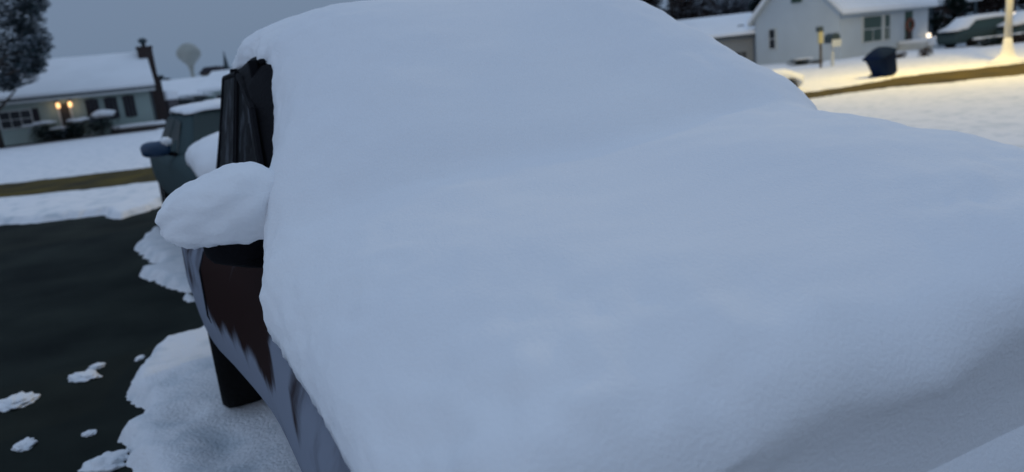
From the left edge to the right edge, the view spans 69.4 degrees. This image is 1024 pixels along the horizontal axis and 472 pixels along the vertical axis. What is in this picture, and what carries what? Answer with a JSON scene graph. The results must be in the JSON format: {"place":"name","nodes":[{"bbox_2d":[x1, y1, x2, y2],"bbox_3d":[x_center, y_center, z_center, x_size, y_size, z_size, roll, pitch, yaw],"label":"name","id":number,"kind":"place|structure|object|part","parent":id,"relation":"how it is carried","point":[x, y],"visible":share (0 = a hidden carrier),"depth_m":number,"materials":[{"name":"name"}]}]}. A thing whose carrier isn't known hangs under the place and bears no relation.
{"place":"outdoors","nodes":[
{"label":"outdoors","id":0,"kind":"place"},
{"bbox_2d":[0,207,203,471],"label":"driveway","id":1,"kind":"structure","parent":0,"point":[79,295],"depth_m":5.63,"materials":[{"name":"black asphalt"}]},
{"bbox_2d":[0,391,40,411],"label":"snow clump","id":2,"kind":"object","parent":1,"relation":"on","point":[21,399],"visible":1,"depth_m":4.29,"materials":[{"name":"white snow"}]},
{"bbox_2d":[11,437,37,451],"bbox_3d":[-2.468,1.055,3.747,0.151,0.032,0.114,2,15,31],"label":"snow clump","id":3,"kind":"object","parent":1,"relation":"on","point":[26,443],"visible":1,"depth_m":3.72,"materials":[{"name":"white snow"}]},
{"bbox_2d":[67,369,102,382],"bbox_3d":[-2.680,0.870,4.620,0.253,0.041,0.161,1,15,28],"label":"snow clump","id":4,"kind":"object","parent":1,"relation":"on","point":[84,376],"visible":1,"depth_m":4.59,"materials":[{"name":"white snow"}]},
{"bbox_2d":[81,429,96,436],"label":"snow clump","id":5,"kind":"object","parent":1,"relation":"on","point":[87,433],"visible":1,"depth_m":3.79,"materials":[{"name":"white snow"}]},
{"bbox_2d":[87,362,105,369],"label":"snow clump","id":6,"kind":"object","parent":1,"relation":"on","point":[98,365],"visible":0.95,"depth_m":4.76,"materials":[{"name":"white snow"}]},
{"bbox_2d":[78,449,129,471],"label":"snow clump","id":7,"kind":"object","parent":1,"relation":"on","point":[108,461],"visible":0.94,"depth_m":3.43,"materials":[{"name":"white snow"}]},
{"bbox_2d":[134,355,144,361],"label":"snow clump","id":8,"kind":"object","parent":1,"relation":"on","point":[139,357],"visible":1,"depth_m":4.83,"materials":[{"name":"white snow"}]},
{"bbox_2d":[140,98,220,203],"bbox_3d":[-2.800,-0.760,8.200,2.346,1.583,5.100,-13,15,-28],"label":"parked truck","id":9,"kind":"object","parent":1,"relation":"on","point":[181,150],"visible":0.27,"depth_m":7.08,"materials":[{"name":"teal paint"}]},
{"bbox_3d":[-3.859,-1.163,8.266,0.146,0.292,0.820,-13,15,-28],"label":"side window","id":10,"kind":"part","parent":9,"relation":"part of","materials":[{"name":"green glass"}]},
{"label":"side window","id":11,"kind":"part","parent":9,"relation":"part of","materials":[{"name":"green glass"}]},
{"bbox_2d":[155,0,1023,471],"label":"snowed in car","id":12,"kind":"object","parent":1,"relation":"on","point":[523,236],"visible":1,"depth_m":1.47,"materials":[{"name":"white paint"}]},
{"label":"window","id":13,"kind":"part","parent":12,"relation":"part of","materials":[{"name":"black glass"}]},
{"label":"window","id":14,"kind":"part","parent":12,"relation":"part of","materials":[{"name":"black glass"}]},
{"bbox_2d":[0,11,1023,471],"bbox_3d":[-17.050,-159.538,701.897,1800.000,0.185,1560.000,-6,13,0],"label":"snow ground","id":15,"kind":"structure","parent":0,"point":[186,421],"depth_m":11.52,"materials":[{"name":"white snow"}]},
{"bbox_2d":[3,128,156,147],"bbox_3d":[-30.038,-4.387,39.323,20.500,0.001,3.200,-12,14,-25],"label":"soil strip","id":16,"kind":"object","parent":15,"relation":"on","point":[77,138],"visible":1,"depth_m":41.47,"materials":[{"name":"brown soil"}]},
{"bbox_2d":[0,0,56,148],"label":"tree","id":17,"kind":"object","parent":16,"relation":"on","point":[30,41],"visible":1,"depth_m":38.02,"materials":[{"name":"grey plant"}]},
{"bbox_2d":[22,121,62,141],"bbox_3d":[-26.450,-5.796,41.746,1.685,1.350,1.600,-5,13,7],"label":"shrub","id":18,"kind":"object","parent":16,"relation":"on","point":[41,136],"visible":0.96,"depth_m":41.53,"materials":[{"name":"green plant"}]},
{"bbox_2d":[47,126,72,139],"bbox_3d":[-25.637,-5.735,42.068,1.574,0.960,1.282,-12,14,-25],"label":"shrub","id":19,"kind":"object","parent":16,"relation":"on","point":[60,135],"visible":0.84,"depth_m":41.85,"materials":[{"name":"green plant"}]},
{"bbox_2d":[64,117,90,137],"bbox_3d":[-24.909,-6.126,42.458,1.261,1.287,1.549,3,16,34],"label":"shrub","id":20,"kind":"object","parent":16,"relation":"on","point":[75,129],"visible":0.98,"depth_m":42.21,"materials":[{"name":"green plant"}]},
{"bbox_2d":[82,109,119,134],"bbox_3d":[-23.862,-6.494,42.881,2.095,1.600,1.141,-12,14,-25],"label":"shrub","id":21,"kind":"object","parent":16,"relation":"on","point":[102,115],"visible":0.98,"depth_m":42.73,"materials":[{"name":"green plant"}]},
{"bbox_2d":[0,38,167,145],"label":"house","id":22,"kind":"structure","parent":15,"relation":"on","point":[127,87],"depth_m":43.95,"materials":[{"name":"white"}]},
{"bbox_2d":[0,109,33,129],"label":"window","id":23,"kind":"structure","parent":22,"relation":"in","point":[15,119],"depth_m":42.10,"materials":[{"name":"grey glass"}]},
{"bbox_2d":[57,103,73,128],"bbox_3d":[-26.008,-6.818,43.204,0.711,2.000,0.090,-12,14,-25],"label":"door","id":24,"kind":"structure","parent":22,"relation":"in","point":[65,113],"depth_m":43.12,"materials":[{"name":"brown wood"}]},
{"bbox_2d":[88,99,97,120],"bbox_3d":[-24.769,-7.453,43.744,0.289,1.290,0.070,-12,14,-25],"label":"window","id":25,"kind":"structure","parent":22,"relation":"in","point":[91,101],"depth_m":43.68,"materials":[{"name":"black glass"}]},
{"bbox_2d":[107,97,116,118],"bbox_3d":[-23.889,-7.645,44.165,0.290,1.290,0.070,-12,14,-25],"label":"window","id":26,"kind":"structure","parent":22,"relation":"in","point":[110,100],"depth_m":44.13,"materials":[{"name":"black glass"}]},
{"bbox_2d":[125,95,133,116],"bbox_3d":[-23.036,-7.830,44.573,0.253,1.290,0.070,-12,14,-25],"label":"window","id":27,"kind":"structure","parent":22,"relation":"in","point":[128,100],"depth_m":44.56,"materials":[{"name":"black glass"}]},
{"bbox_2d":[110,120,165,132],"bbox_3d":[-22.265,-6.462,44.125,3.000,0.520,0.660,-12,14,-25],"label":"planting bed","id":28,"kind":"object","parent":15,"relation":"on","point":[144,125],"visible":0.65,"depth_m":43.87,"materials":[{"name":"white snow"}]},
{"bbox_2d":[163,90,178,116],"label":"shed","id":29,"kind":"structure","parent":15,"relation":"on","point":[169,95],"depth_m":49.10,"materials":[{"name":"grey"}]},
{"bbox_2d":[172,94,193,104],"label":"hedge shrub","id":30,"kind":"object","parent":15,"relation":"on","point":[184,97],"visible":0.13,"depth_m":52.71,"materials":[{"name":"green plant"}]},
{"bbox_2d":[161,76,206,103],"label":"house","id":31,"kind":"structure","parent":15,"relation":"on","point":[187,86],"depth_m":83.25,"materials":[{"name":"grey"}]},
{"bbox_2d":[176,43,200,76],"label":"water tower","id":32,"kind":"structure","parent":15,"relation":"on","point":[188,55],"depth_m":285.96,"materials":[{"name":"metal"}]},
{"bbox_2d":[181,93,207,103],"bbox_3d":[-22.931,-9.263,53.537,2.631,2.031,1.481,-6,13,0],"label":"hedge shrub","id":33,"kind":"object","parent":15,"relation":"on","point":[193,96],"visible":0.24,"depth_m":53.15,"materials":[{"name":"green plant"}]},
{"bbox_2d":[193,93,216,102],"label":"hedge shrub","id":34,"kind":"object","parent":15,"relation":"on","point":[206,94],"visible":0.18,"depth_m":53.53,"materials":[{"name":"green plant"}]},
{"bbox_2d":[196,69,230,99],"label":"house","id":35,"kind":"structure","parent":15,"relation":"on","point":[211,82],"depth_m":64.57,"materials":[{"name":"white"}]},
{"bbox_2d":[199,51,230,75],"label":"church","id":36,"kind":"structure","parent":15,"relation":"on","point":[205,71],"depth_m":104.21,"materials":[{"name":"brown wood"}]},
{"bbox_2d":[641,0,663,7],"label":"tree","id":37,"kind":"object","parent":15,"relation":"on","point":[653,3],"visible":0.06,"depth_m":59.86,"materials":[{"name":"grey plant"}]},
{"bbox_2d":[664,0,712,19],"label":"tree","id":38,"kind":"object","parent":15,"relation":"on","point":[668,5],"visible":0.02,"depth_m":58.63,"materials":[{"name":"grey plant"}]},
{"bbox_2d":[658,0,719,19],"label":"tree","id":39,"kind":"object","parent":15,"relation":"on","point":[688,11],"visible":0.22,"depth_m":55.28,"materials":[{"name":"green plant"}]},
{"bbox_2d":[677,12,755,62],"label":"garage","id":40,"kind":"structure","parent":15,"relation":"on","point":[735,33],"depth_m":44.23,"materials":[{"name":"grey"}]},
{"bbox_2d":[736,51,747,58],"bbox_3d":[13.701,-10.768,44.238,0.729,0.535,0.070,-4,13,8],"label":"window","id":41,"kind":"structure","parent":40,"relation":"in","point":[743,53],"depth_m":44.19,"materials":[{"name":"grey"}]},
{"bbox_2d":[706,0,747,16],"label":"tree","id":42,"kind":"object","parent":15,"relation":"on","point":[717,2],"visible":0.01,"depth_m":61.41,"materials":[{"name":"green plant"}]},
{"bbox_2d":[718,0,750,15],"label":"tree","id":43,"kind":"object","parent":15,"relation":"on","point":[731,7],"visible":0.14,"depth_m":59.81,"materials":[{"name":"green plant"}]},
{"bbox_2d":[747,0,761,13],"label":"tree","id":44,"kind":"object","parent":15,"relation":"on","point":[753,4],"visible":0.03,"depth_m":51.86,"materials":[{"name":"grey plant"}]},
{"bbox_2d":[772,69,803,87],"bbox_3d":[7.660,-4.434,21.591,1.785,0.806,1.138,-6,13,0],"label":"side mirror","id":45,"kind":"object","parent":15,"relation":"on","point":[796,79],"visible":0.2,"depth_m":21.24,"materials":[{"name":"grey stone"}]},
{"bbox_2d":[787,57,813,65],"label":"shrub","id":46,"kind":"object","parent":15,"relation":"on","point":[799,61],"visible":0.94,"depth_m":36.76,"materials":[{"name":"green plant"}]},
{"bbox_2d":[807,58,823,63],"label":"shrub","id":47,"kind":"object","parent":15,"relation":"on","point":[814,61],"visible":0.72,"depth_m":36.85,"materials":[{"name":"green plant"}]},
{"bbox_2d":[816,26,822,67],"bbox_3d":[13.285,-8.101,31.924,0.270,1.823,0.200,-6,13,0],"label":"paper box","id":48,"kind":"object","parent":15,"relation":"on","point":[819,29],"visible":0.98,"depth_m":31.79,"materials":[{"name":"yellow plastic"}]},
{"bbox_2d":[824,33,841,65],"bbox_3d":[14.011,-8.101,32.327,0.460,1.491,0.610,-9,13,-11],"label":"mailbox","id":49,"kind":"object","parent":15,"relation":"on","point":[833,39],"visible":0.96,"depth_m":32.05,"materials":[{"name":"grey metal"}]},
{"bbox_2d":[832,39,841,46],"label":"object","id":50,"kind":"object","parent":49,"relation":"in","point":[836,42],"depth_m":31.96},
{"bbox_2d":[747,0,965,64],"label":"house","id":51,"kind":"structure","parent":15,"relation":"on","point":[785,31],"depth_m":41.02,"materials":[{"name":"white"}]},
{"bbox_2d":[768,28,776,49],"bbox_3d":[14.950,-11.312,42.485,0.070,1.170,0.524,-14,15,-31],"label":"window","id":52,"kind":"structure","parent":51,"relation":"in","point":[772,40],"depth_m":42.48,"materials":[{"name":"grey"}]},
{"bbox_2d":[862,14,882,43],"bbox_3d":[19.733,-11.343,40.483,1.832,1.480,0.077,-14,15,-31],"label":"window","id":53,"kind":"structure","parent":51,"relation":"in","point":[871,24],"depth_m":40.41,"materials":[{"name":"grey"}]},
{"bbox_2d":[883,13,890,40],"bbox_3d":[20.898,-11.635,41.202,0.627,1.480,0.077,-14,15,-31],"label":"window","id":54,"kind":"structure","parent":51,"relation":"in","point":[886,17],"depth_m":41.16,"materials":[{"name":"grey"}]},
{"bbox_2d":[905,11,914,39],"bbox_3d":[22.770,-11.903,42.320,0.818,1.850,0.190,-14,15,-31],"label":"door","id":55,"kind":"structure","parent":51,"relation":"in","point":[909,21],"depth_m":42.27,"materials":[{"name":"teal"}]},
{"bbox_2d":[862,46,896,76],"bbox_3d":[11.575,-5.445,23.224,0.846,0.966,0.888,-32,21,-16],"label":"trash bin","id":56,"kind":"object","parent":15,"relation":"on","point":[881,61],"visible":0.9,"depth_m":22.95,"materials":[{"name":"blue plastic"}]},
{"bbox_2d":[896,51,906,57],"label":"shrub","id":57,"kind":"object","parent":15,"relation":"on","point":[901,54],"visible":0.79,"depth_m":33.32,"materials":[{"name":"grey plant"}]},
{"bbox_2d":[917,46,933,56],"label":"shrub","id":58,"kind":"object","parent":15,"relation":"on","point":[924,51],"visible":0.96,"depth_m":32.41,"materials":[{"name":"grey plant"}]},
{"bbox_2d":[928,6,967,32],"bbox_3d":[36.579,-21.963,63.637,7.287,10.945,7.427,-6,13,0],"label":"tree","id":59,"kind":"object","parent":15,"relation":"on","point":[935,13],"visible":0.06,"depth_m":62.82,"materials":[{"name":"grey plant"}]},
{"bbox_2d":[928,0,968,36],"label":"tree","id":60,"kind":"object","parent":15,"relation":"on","point":[951,5],"visible":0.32,"depth_m":44.73,"materials":[{"name":"green plant"}]},
{"bbox_2d":[929,0,978,32],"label":"carport","id":61,"kind":"object","parent":15,"relation":"on","point":[941,4],"visible":0.12,"depth_m":48.74,"materials":[{"name":"grey metal"}]},
{"bbox_2d":[943,0,987,17],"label":"tree","id":62,"kind":"object","parent":15,"relation":"on","point":[963,12],"visible":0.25,"depth_m":60.20,"materials":[{"name":"grey plant"}]},
{"bbox_2d":[934,0,1005,13],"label":"tree","id":63,"kind":"object","parent":15,"relation":"on","point":[941,8],"visible":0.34,"depth_m":58.21,"materials":[{"name":"grey plant"}]},
{"bbox_2d":[936,12,1023,47],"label":"parked car","id":64,"kind":"object","parent":15,"relation":"on","point":[966,29],"visible":0.58,"depth_m":37.82,"materials":[{"name":"teal paint"}]},
{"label":"windows","id":65,"kind":"part","parent":64,"relation":"part of","materials":[{"name":"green glass"}]},
{"bbox_2d":[972,36,996,46],"bbox_3d":[22.785,-9.279,35.596,1.265,0.618,0.732,-6,13,0],"label":"shrub","id":66,"kind":"object","parent":15,"relation":"on","point":[992,42],"visible":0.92,"depth_m":35.48,"materials":[{"name":"grey plant"}]},
{"bbox_2d":[967,0,1018,14],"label":"tree","id":67,"kind":"object","parent":15,"relation":"on","point":[1002,6],"visible":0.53,"depth_m":57.67,"materials":[{"name":"grey plant"}]},
{"bbox_2d":[994,35,1003,44],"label":"shrub","id":68,"kind":"object","parent":15,"relation":"on","point":[1000,41],"visible":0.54,"depth_m":35.51,"materials":[{"name":"grey plant"}]},
{"bbox_2d":[986,0,1023,63],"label":"street lamp","id":69,"kind":"object","parent":15,"relation":"on","point":[1007,54],"visible":0.96,"depth_m":23.65,"materials":[{"name":"grey metal"}]},
{"bbox_2d":[995,11,1023,39],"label":"parked car","id":70,"kind":"object","parent":15,"relation":"on","point":[1018,21],"visible":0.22,"depth_m":36.91,"materials":[{"name":"white paint"}]},
{"bbox_2d":[1012,32,1023,42],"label":"shrub","id":71,"kind":"object","parent":15,"relation":"on","point":[1020,37],"visible":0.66,"depth_m":35.65,"materials":[{"name":"grey plant"}]},
{"bbox_2d":[1016,0,1023,10],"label":"tree","id":72,"kind":"object","parent":15,"relation":"on","point":[1021,3],"visible":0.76,"depth_m":58.55,"materials":[{"name":"grey plant"}]},
{"bbox_2d":[0,63,1023,197],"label":"road","id":73,"kind":"structure","parent":0,"point":[100,180],"depth_m":18.86,"materials":[{"name":"black asphalt"}]},
{"bbox_2d":[0,0,1023,80],"label":"sky","id":74,"kind":"structure","parent":0,"point":[77,27],"materials":[{"name":"grey"}]}
]}

